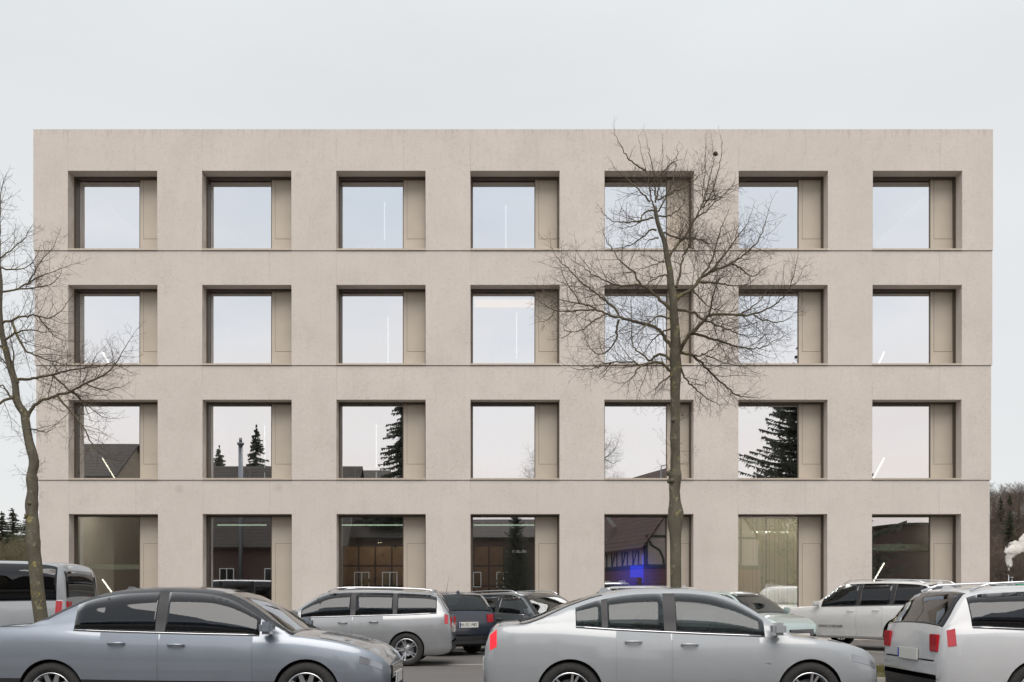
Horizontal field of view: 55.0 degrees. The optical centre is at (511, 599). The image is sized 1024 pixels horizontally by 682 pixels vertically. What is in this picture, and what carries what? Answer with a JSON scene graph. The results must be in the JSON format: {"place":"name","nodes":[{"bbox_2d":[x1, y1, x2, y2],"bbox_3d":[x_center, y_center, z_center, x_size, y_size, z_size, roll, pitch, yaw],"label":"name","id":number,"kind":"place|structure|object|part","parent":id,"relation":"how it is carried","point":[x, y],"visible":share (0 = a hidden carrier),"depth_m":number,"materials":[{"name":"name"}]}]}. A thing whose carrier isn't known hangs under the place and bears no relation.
{"place":"outdoors","nodes":[
{"label":"outdoors","id":0,"kind":"place"},
{"bbox_2d":[0,0,1023,534],"label":"sky","id":1,"kind":"structure","parent":0,"point":[65,64],"materials":[{"name":"white"}]},
{"bbox_2d":[33,129,992,638],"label":"office building","id":2,"kind":"structure","parent":0,"point":[347,367],"depth_m":29.40,"materials":[{"name":"concrete"}]},
{"bbox_2d":[68,177,156,250],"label":"window","id":3,"kind":"structure","parent":2,"relation":"in","point":[111,213],"depth_m":29.92,"materials":[{"name":"clear glass"}]},
{"bbox_2d":[68,402,157,479],"bbox_3d":[-11.912,-4.766,29.670,2.665,2.394,0.609,0,0,0],"label":"window","id":4,"kind":"structure","parent":2,"relation":"in","point":[137,432],"depth_m":29.92,"materials":[{"name":"clear glass"}]},
{"bbox_2d":[68,289,157,365],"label":"window","id":5,"kind":"structure","parent":2,"relation":"in","point":[101,311],"depth_m":29.92,"materials":[{"name":"clear glass"}]},
{"bbox_2d":[74,515,157,594],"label":"window","id":6,"kind":"structure","parent":2,"relation":"in","point":[121,551],"depth_m":29.92,"materials":[{"name":"clear glass"}]},
{"bbox_2d":[202,402,291,479],"bbox_3d":[-7.912,-4.766,29.670,2.665,2.394,0.609,0,0,0],"label":"window","id":7,"kind":"structure","parent":2,"relation":"in","point":[245,440],"depth_m":29.92,"materials":[{"name":"clear glass"}]},
{"bbox_2d":[202,289,291,365],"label":"window","id":8,"kind":"structure","parent":2,"relation":"in","point":[245,327],"depth_m":29.92,"materials":[{"name":"clear glass"}]},
{"bbox_2d":[202,177,291,250],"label":"window","id":9,"kind":"structure","parent":2,"relation":"in","point":[243,213],"depth_m":29.92,"materials":[{"name":"clear glass"}]},
{"bbox_2d":[206,515,291,610],"bbox_3d":[-7.912,-0.832,29.864,2.665,3.438,0.222,0,0,0],"label":"window","id":10,"kind":"structure","parent":2,"relation":"in","point":[249,553],"depth_m":29.92,"materials":[{"name":"clear glass"}]},
{"bbox_2d":[336,402,425,479],"bbox_3d":[-3.911,-4.766,29.670,2.665,2.394,0.609,0,0,0],"label":"window","id":11,"kind":"structure","parent":2,"relation":"in","point":[378,440],"depth_m":29.92,"materials":[{"name":"clear glass"}]},
{"bbox_2d":[336,289,425,365],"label":"window","id":12,"kind":"structure","parent":2,"relation":"in","point":[378,327],"depth_m":29.92,"materials":[{"name":"clear glass"}]},
{"bbox_2d":[336,177,425,250],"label":"window","id":13,"kind":"structure","parent":2,"relation":"in","point":[376,213],"depth_m":29.92,"materials":[{"name":"clear glass"}]},
{"bbox_2d":[339,515,425,590],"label":"window","id":14,"kind":"structure","parent":2,"relation":"in","point":[375,550],"depth_m":29.92,"materials":[{"name":"clear glass"}]},
{"bbox_2d":[471,515,558,594],"bbox_3d":[0.090,-0.832,29.864,2.665,3.438,0.222,0,0,0],"label":"window","id":15,"kind":"structure","parent":2,"relation":"in","point":[495,565],"depth_m":29.92,"materials":[{"name":"clear glass"}]},
{"bbox_2d":[470,289,559,365],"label":"window","id":16,"kind":"structure","parent":2,"relation":"in","point":[502,331],"depth_m":29.92,"materials":[{"name":"clear glass"}]},
{"bbox_2d":[470,177,559,250],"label":"window","id":17,"kind":"structure","parent":2,"relation":"in","point":[508,213],"depth_m":29.92,"materials":[{"name":"clear glass"}]},
{"bbox_2d":[471,402,559,479],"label":"window","id":18,"kind":"structure","parent":2,"relation":"in","point":[510,440],"depth_m":29.92,"materials":[{"name":"clear glass"}]},
{"bbox_2d":[604,515,690,587],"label":"window","id":19,"kind":"structure","parent":2,"relation":"in","point":[636,547],"depth_m":29.92,"materials":[{"name":"clear glass"}]},
{"bbox_2d":[604,402,693,479],"bbox_3d":[4.091,-4.766,29.670,2.665,2.394,0.609,0,0,0],"label":"window","id":20,"kind":"structure","parent":2,"relation":"in","point":[632,447],"depth_m":29.92,"materials":[{"name":"clear glass"}]},
{"bbox_2d":[604,289,693,365],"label":"window","id":21,"kind":"structure","parent":2,"relation":"in","point":[685,359],"depth_m":29.92,"materials":[{"name":"clear glass"}]},
{"bbox_2d":[604,177,693,250],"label":"window","id":22,"kind":"structure","parent":2,"relation":"in","point":[611,197],"depth_m":29.92,"materials":[{"name":"clear glass"}]},
{"bbox_2d":[738,515,823,608],"bbox_3d":[8.091,-0.832,29.864,2.665,3.438,0.222,0,0,0],"label":"window","id":23,"kind":"structure","parent":2,"relation":"in","point":[781,557],"depth_m":29.92,"materials":[{"name":"clear glass"}]},
{"bbox_2d":[738,402,827,479],"bbox_3d":[8.091,-4.766,29.670,2.665,2.394,0.609,0,0,0],"label":"window","id":24,"kind":"structure","parent":2,"relation":"in","point":[783,440],"depth_m":29.92,"materials":[{"name":"clear glass"}]},
{"bbox_2d":[738,289,827,365],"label":"window","id":25,"kind":"structure","parent":2,"relation":"in","point":[808,348],"depth_m":29.92,"materials":[{"name":"clear glass"}]},
{"bbox_2d":[739,177,827,250],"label":"window","id":26,"kind":"structure","parent":2,"relation":"in","point":[801,199],"depth_m":29.92,"materials":[{"name":"clear glass"}]},
{"bbox_2d":[872,515,955,583],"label":"window","id":27,"kind":"structure","parent":2,"relation":"in","point":[923,547],"depth_m":29.92,"materials":[{"name":"clear glass"}]},
{"bbox_2d":[872,402,961,479],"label":"window","id":28,"kind":"structure","parent":2,"relation":"in","point":[911,440],"depth_m":29.92,"materials":[{"name":"clear glass"}]},
{"bbox_2d":[872,289,961,365],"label":"window","id":29,"kind":"structure","parent":2,"relation":"in","point":[912,327],"depth_m":29.92,"materials":[{"name":"clear glass"}]},
{"bbox_2d":[873,177,961,250],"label":"window","id":30,"kind":"structure","parent":2,"relation":"in","point":[910,213],"depth_m":29.92,"materials":[{"name":"clear glass"}]},
{"bbox_2d":[401,643,884,681],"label":"road","id":31,"kind":"structure","parent":0,"point":[459,664],"depth_m":19.03,"materials":[{"name":"grey asphalt"}]},
{"bbox_2d":[0,561,97,625],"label":"delivery van","id":32,"kind":"object","parent":31,"relation":"on","point":[66,585],"visible":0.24,"depth_m":19.37,"materials":[{"name":"silver metal"}]},
{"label":"side window","id":33,"kind":"part","parent":32,"relation":"part of","materials":[{"name":"black glass"}]},
{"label":"rear window","id":34,"kind":"part","parent":32,"relation":"part of","materials":[{"name":"black glass"}]},
{"bbox_2d":[0,586,402,681],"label":"passing car","id":35,"kind":"object","parent":31,"relation":"on","point":[179,634],"visible":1,"depth_m":10.23,"materials":[{"name":"silver metal"}]},
{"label":"side window","id":36,"kind":"part","parent":35,"relation":"part of","materials":[{"name":"black glass"}]},
{"bbox_3d":[-3.976,0.592,10.186,0.601,0.499,0.079,0,0,0],"label":"door","id":37,"kind":"part","parent":35,"relation":"part of","materials":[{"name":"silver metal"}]},
{"bbox_3d":[-3.177,0.607,10.186,0.961,0.491,0.079,0,0,0],"label":"door","id":38,"kind":"part","parent":35,"relation":"part of","materials":[{"name":"silver metal"}]},
{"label":"side window","id":39,"kind":"part","parent":35,"relation":"part of","materials":[{"name":"grey glass"}]},
{"bbox_2d":[291,587,455,665],"bbox_3d":[-3.254,0.526,19.900,4.201,1.548,2.047,0,0,0],"label":"estate car","id":40,"kind":"object","parent":31,"relation":"on","point":[412,626],"visible":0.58,"depth_m":19.10,"materials":[{"name":"silver metal"}]},
{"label":"side window","id":41,"kind":"part","parent":40,"relation":"part of","materials":[{"name":"grey glass"}]},
{"bbox_3d":[-3.570,0.694,19.025,0.938,0.711,0.078,0,0,0],"label":"door","id":42,"kind":"part","parent":40,"relation":"part of","materials":[{"name":"silver metal"}]},
{"bbox_3d":[-2.794,0.683,19.025,0.581,0.723,0.077,0,0,0],"label":"door","id":43,"kind":"part","parent":40,"relation":"part of","materials":[{"name":"silver metal"}]},
{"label":"side window","id":44,"kind":"part","parent":40,"relation":"part of","materials":[{"name":"grey glass"}]},
{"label":"side window","id":45,"kind":"part","parent":40,"relation":"part of","materials":[{"name":"grey glass"}]},
{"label":"rear window","id":46,"kind":"part","parent":40,"relation":"part of","materials":[{"name":"grey glass"}]},
{"bbox_2d":[437,578,494,652],"bbox_3d":[-2.388,0.382,24.376,2.086,1.837,4.552,0,0,-38],"label":"parked car","id":47,"kind":"object","parent":31,"relation":"on","point":[475,618],"visible":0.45,"depth_m":22.76,"materials":[{"name":"blue paint"}]},
{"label":"rear window","id":48,"kind":"part","parent":47,"relation":"part of","materials":[{"name":"black glass"}]},
{"bbox_2d":[469,590,568,624],"bbox_3d":[0.387,0.536,24.209,2.076,1.528,4.652,0,0,-38],"label":"parked car","id":49,"kind":"object","parent":31,"relation":"on","point":[515,605],"visible":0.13,"depth_m":23.57,"materials":[{"name":"grey metal"}]},
{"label":"side window","id":50,"kind":"part","parent":49,"relation":"part of","materials":[{"name":"black glass"}]},
{"bbox_3d":[-0.099,0.700,23.386,0.078,0.698,1.040,0,0,-38],"label":"door","id":51,"kind":"part","parent":49,"relation":"part of","materials":[{"name":"grey metal"}]},
{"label":"side window","id":52,"kind":"part","parent":49,"relation":"part of","materials":[{"name":"black glass"}]},
{"bbox_2d":[596,585,702,592],"bbox_3d":[2.893,0.483,24.236,2.105,1.634,4.452,0,0,-38],"label":"parked car","id":53,"kind":"object","parent":31,"relation":"on","point":[626,587],"visible":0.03,"depth_m":23.25,"materials":[{"name":"white paint"}]},
{"bbox_2d":[483,587,876,681],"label":"passing car","id":54,"kind":"object","parent":31,"relation":"on","point":[665,634],"visible":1,"depth_m":10.24,"materials":[{"name":"silver metal"}]},
{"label":"rear window","id":55,"kind":"part","parent":54,"relation":"part of","materials":[{"name":"grey glass"}]},
{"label":"side window","id":56,"kind":"part","parent":54,"relation":"part of","materials":[{"name":"grey glass"}]},
{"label":"side window","id":57,"kind":"part","parent":54,"relation":"part of","materials":[{"name":"grey glass"}]},
{"bbox_3d":[1.370,0.687,10.205,0.567,0.716,0.078,0,0,0],"label":"door","id":58,"kind":"part","parent":54,"relation":"part of","materials":[{"name":"silver metal"}]},
{"bbox_3d":[2.124,0.703,10.206,0.907,0.692,0.078,0,0,0],"label":"door","id":59,"kind":"part","parent":54,"relation":"part of","materials":[{"name":"silver metal"}]},
{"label":"side window","id":60,"kind":"part","parent":54,"relation":"part of","materials":[{"name":"grey glass"}]},
{"bbox_2d":[710,591,817,636],"bbox_3d":[5.490,0.543,24.512,2.028,1.514,4.151,0,0,-38],"label":"parked car","id":61,"kind":"object","parent":31,"relation":"on","point":[766,608],"visible":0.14,"depth_m":23.52,"materials":[{"name":"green metal"}]},
{"bbox_2d":[789,579,959,643],"bbox_3d":[9.473,0.391,25.978,2.222,1.818,4.871,0,0,-36],"label":"off road car","id":62,"kind":"object","parent":31,"relation":"on","point":[849,612],"visible":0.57,"depth_m":25.20,"materials":[{"name":"beige paint"}]},
{"bbox_3d":[8.503,0.567,25.681,0.081,0.764,1.085,0,0,-36],"label":"door","id":63,"kind":"part","parent":62,"relation":"part of","materials":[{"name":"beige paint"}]},
{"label":"side window","id":64,"kind":"part","parent":62,"relation":"part of","materials":[{"name":"black glass"}]},
{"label":"door","id":65,"kind":"part","parent":62,"relation":"part of","materials":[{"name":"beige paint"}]},
{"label":"side window","id":66,"kind":"part","parent":62,"relation":"part of","materials":[{"name":"black glass"}]},
{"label":"side window","id":67,"kind":"part","parent":62,"relation":"part of","materials":[{"name":"black glass"}]},
{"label":"rear window","id":68,"kind":"part","parent":62,"relation":"part of","materials":[{"name":"grey glass"}]},
{"bbox_2d":[884,581,1023,681],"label":"passing car","id":69,"kind":"object","parent":31,"relation":"on","point":[947,633],"visible":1,"depth_m":10.36,"materials":[{"name":"white paint"}]},
{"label":"rear window","id":70,"kind":"part","parent":69,"relation":"part of","materials":[{"name":"grey glass"}]},
{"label":"side window","id":71,"kind":"part","parent":69,"relation":"part of","materials":[{"name":"grey glass"}]},
{"bbox_2d":[831,639,883,642],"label":"sidewalk","id":72,"kind":"structure","parent":0,"point":[866,641],"depth_m":28.98,"materials":[{"name":"concrete"}]},
{"bbox_2d":[877,672,885,681],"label":"verge","id":73,"kind":"structure","parent":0,"point":[881,679],"depth_m":15.01,"materials":[{"name":"grey concrete"}]},
{"bbox_2d":[521,116,818,587],"bbox_3d":[2.666,-3.607,17.435,5.117,9.914,2.215,0,0,8],"label":"linden tree","id":74,"kind":"object","parent":73,"relation":"on","point":[674,474],"visible":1,"depth_m":17.31,"materials":[{"name":"brown plant"}]},
{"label":"hillside","id":75,"kind":"structure","parent":0,"visible":0},
{"bbox_2d":[0,511,17,547],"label":"pine tree","id":76,"kind":"object","parent":75,"relation":"on","point":[4,534],"visible":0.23,"depth_m":134.39,"materials":[{"name":"green plant"}]},
{"bbox_2d":[0,530,27,560],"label":"bare thicket","id":77,"kind":"object","parent":75,"relation":"on","point":[9,552],"visible":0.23,"depth_m":75.38,"materials":[{"name":"plant"}]},
{"bbox_2d":[5,508,23,541],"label":"pine tree","id":78,"kind":"object","parent":75,"relation":"on","point":[14,528],"visible":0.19,"depth_m":141.27,"materials":[{"name":"green plant"}]},
{"bbox_2d":[17,517,25,540],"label":"pine tree","id":79,"kind":"object","parent":75,"relation":"on","point":[23,530],"depth_m":147.08,"materials":[{"name":"green plant"}]},
{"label":"hill","id":80,"kind":"structure","parent":0,"visible":0},
{"bbox_2d":[990,497,1009,541],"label":"pine tree","id":81,"kind":"object","parent":80,"relation":"on","point":[1000,508],"visible":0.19,"depth_m":279.14,"materials":[{"name":"green plant"}]},
{"bbox_2d":[990,481,1023,585],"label":"bare wood","id":82,"kind":"object","parent":80,"relation":"on","point":[1011,563],"visible":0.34,"depth_m":257.60,"materials":[{"name":"brown plant"}]},
{"bbox_2d":[996,511,1023,579],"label":"pine tree","id":83,"kind":"object","parent":80,"relation":"on","point":[1009,521],"visible":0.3,"depth_m":244.17,"materials":[{"name":"green plant"}]},
{"bbox_2d":[1004,495,1023,537],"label":"pine tree","id":84,"kind":"object","parent":80,"relation":"on","point":[1009,501],"visible":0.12,"depth_m":284.25,"materials":[{"name":"green plant"}]},
{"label":"verge","id":85,"kind":"structure","parent":0,"visible":0},
{"bbox_2d":[0,168,142,622],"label":"linden tree","id":86,"kind":"object","parent":85,"relation":"on","point":[33,547],"visible":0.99,"depth_m":17.31,"materials":[{"name":"brown plant"}]},
{"bbox_2d":[876,663,884,676],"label":"grass","id":87,"kind":"structure","parent":85,"relation":"on","point":[879,668],"depth_m":16.54,"materials":[{"name":"green plant"}]}
]}

